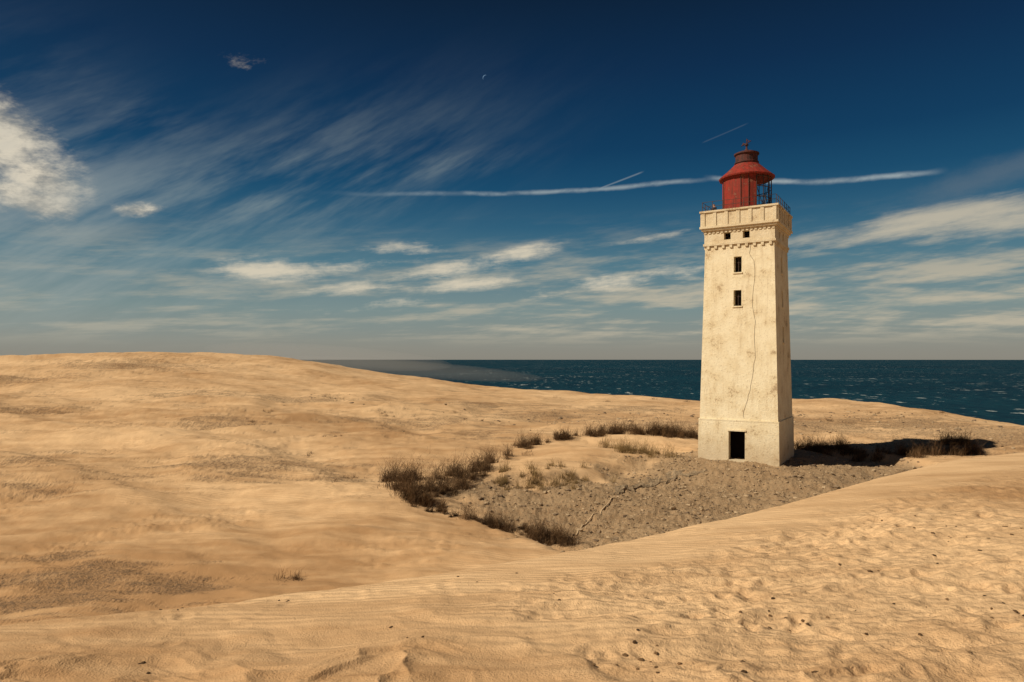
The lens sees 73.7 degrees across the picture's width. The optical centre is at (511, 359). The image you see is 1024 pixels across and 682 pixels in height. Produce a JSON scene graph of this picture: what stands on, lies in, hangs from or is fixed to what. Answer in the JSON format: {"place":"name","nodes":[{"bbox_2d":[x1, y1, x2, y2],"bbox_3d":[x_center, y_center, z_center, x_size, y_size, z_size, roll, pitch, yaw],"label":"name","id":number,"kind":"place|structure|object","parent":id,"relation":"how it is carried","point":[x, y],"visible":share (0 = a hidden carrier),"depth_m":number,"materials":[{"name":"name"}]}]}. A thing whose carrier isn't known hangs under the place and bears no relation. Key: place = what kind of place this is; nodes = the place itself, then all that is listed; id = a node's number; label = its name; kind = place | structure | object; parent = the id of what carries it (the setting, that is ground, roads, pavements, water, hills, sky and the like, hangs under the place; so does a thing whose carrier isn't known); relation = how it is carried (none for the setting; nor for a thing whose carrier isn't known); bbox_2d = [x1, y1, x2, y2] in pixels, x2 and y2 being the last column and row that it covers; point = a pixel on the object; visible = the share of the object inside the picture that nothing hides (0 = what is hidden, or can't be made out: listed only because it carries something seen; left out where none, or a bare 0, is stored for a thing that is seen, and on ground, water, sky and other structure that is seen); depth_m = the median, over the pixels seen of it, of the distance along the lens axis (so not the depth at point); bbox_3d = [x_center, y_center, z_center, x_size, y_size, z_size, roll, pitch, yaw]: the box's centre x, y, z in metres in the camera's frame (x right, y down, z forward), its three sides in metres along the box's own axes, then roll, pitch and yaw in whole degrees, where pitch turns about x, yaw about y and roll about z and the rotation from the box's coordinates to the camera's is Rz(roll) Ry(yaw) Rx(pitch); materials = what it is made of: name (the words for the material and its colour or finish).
{"place":"outdoors","nodes":[
{"label":"outdoors","id":0,"kind":"place"},
{"bbox_2d":[0,352,1023,681],"bbox_3d":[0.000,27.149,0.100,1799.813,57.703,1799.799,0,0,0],"label":"sand dunes","id":1,"kind":"structure","parent":0,"point":[166,516],"depth_m":27.20,"materials":[{"name":"beige sand"}]},
{"bbox_2d":[375,440,513,506],"bbox_3d":[-4.660,6.629,45.588,7.733,3.292,18.095,0,0,18],"label":"dead shrub","id":2,"kind":"object","parent":1,"relation":"on","point":[405,486],"visible":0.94,"depth_m":42.50,"materials":[{"name":"brown plant"}]},
{"bbox_2d":[405,489,581,547],"bbox_3d":[-0.883,8.083,35.423,10.241,2.284,2.842,0,0,24],"label":"dead shrub","id":3,"kind":"object","parent":1,"relation":"on","point":[541,536],"visible":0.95,"depth_m":35.18,"materials":[{"name":"brown plant"}]},
{"bbox_2d":[482,430,681,490],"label":"marram grass","id":4,"kind":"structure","parent":1,"relation":"on","point":[622,448],"depth_m":46.30,"materials":[{"name":"brown plant"}]},
{"bbox_2d":[576,497,611,535],"bbox_3d":[4.556,8.522,37.434,0.301,0.842,6.434,0,0,26],"label":"rope","id":5,"kind":"object","parent":1,"relation":"on","point":[594,513],"visible":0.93,"depth_m":37.28,"materials":[{"name":"beige fabric"}]},
{"bbox_2d":[248,394,945,580],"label":"marram grass","id":6,"kind":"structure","parent":1,"relation":"on","point":[293,576],"depth_m":53.78,"materials":[{"name":"brown plant"}]},
{"bbox_2d":[512,412,697,449],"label":"grass","id":7,"kind":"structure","parent":1,"relation":"on","point":[665,431],"depth_m":65.06,"materials":[{"name":"brown plant"}]},
{"bbox_2d":[282,394,1023,457],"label":"grass","id":8,"kind":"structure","parent":1,"relation":"on","point":[956,428],"depth_m":75.70,"materials":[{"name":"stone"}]},
{"bbox_2d":[609,468,706,494],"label":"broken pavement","id":9,"kind":"structure","parent":1,"relation":"on","point":[632,488],"depth_m":47.78,"materials":[{"name":"beige concrete"}]},
{"bbox_2d":[444,448,921,551],"bbox_3d":[15.500,8.107,44.692,38.754,2.443,23.959,0,0,-32],"label":"rubble","id":10,"kind":"object","parent":1,"relation":"on","point":[674,507],"visible":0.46,"depth_m":43.04,"materials":[{"name":"stone"}]},
{"bbox_2d":[698,139,793,466],"bbox_3d":[18.452,-4.331,53.707,6.000,26.101,6.220,0,0,32],"label":"lighthouse","id":11,"kind":"object","parent":1,"relation":"on","point":[746,401],"visible":1,"depth_m":51.72,"materials":[{"name":"paint"}]},
{"bbox_2d":[734,257,741,305],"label":"window frames","id":12,"kind":"structure","parent":11,"relation":"in","point":[738,296],"depth_m":51.84,"materials":[{"name":"metal"}]},
{"bbox_2d":[794,423,985,462],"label":"grass","id":13,"kind":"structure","parent":1,"relation":"on","point":[922,451],"depth_m":56.98,"materials":[{"name":"brown plant"}]},
{"bbox_2d":[0,0,1023,359],"label":"sky","id":14,"kind":"structure","parent":0,"point":[296,179],"materials":[{"name":"blue"}]},
{"bbox_2d":[138,514,1023,673],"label":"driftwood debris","id":15,"kind":"object","parent":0,"point":[680,663],"visible":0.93,"depth_m":9.17,"materials":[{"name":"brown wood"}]},
{"bbox_2d":[304,360,1023,425],"bbox_3d":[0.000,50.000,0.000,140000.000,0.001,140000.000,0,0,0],"label":"sea","id":16,"kind":"structure","parent":0,"point":[992,390],"depth_m":1769.02,"materials":[{"name":"liquid"}]}
]}

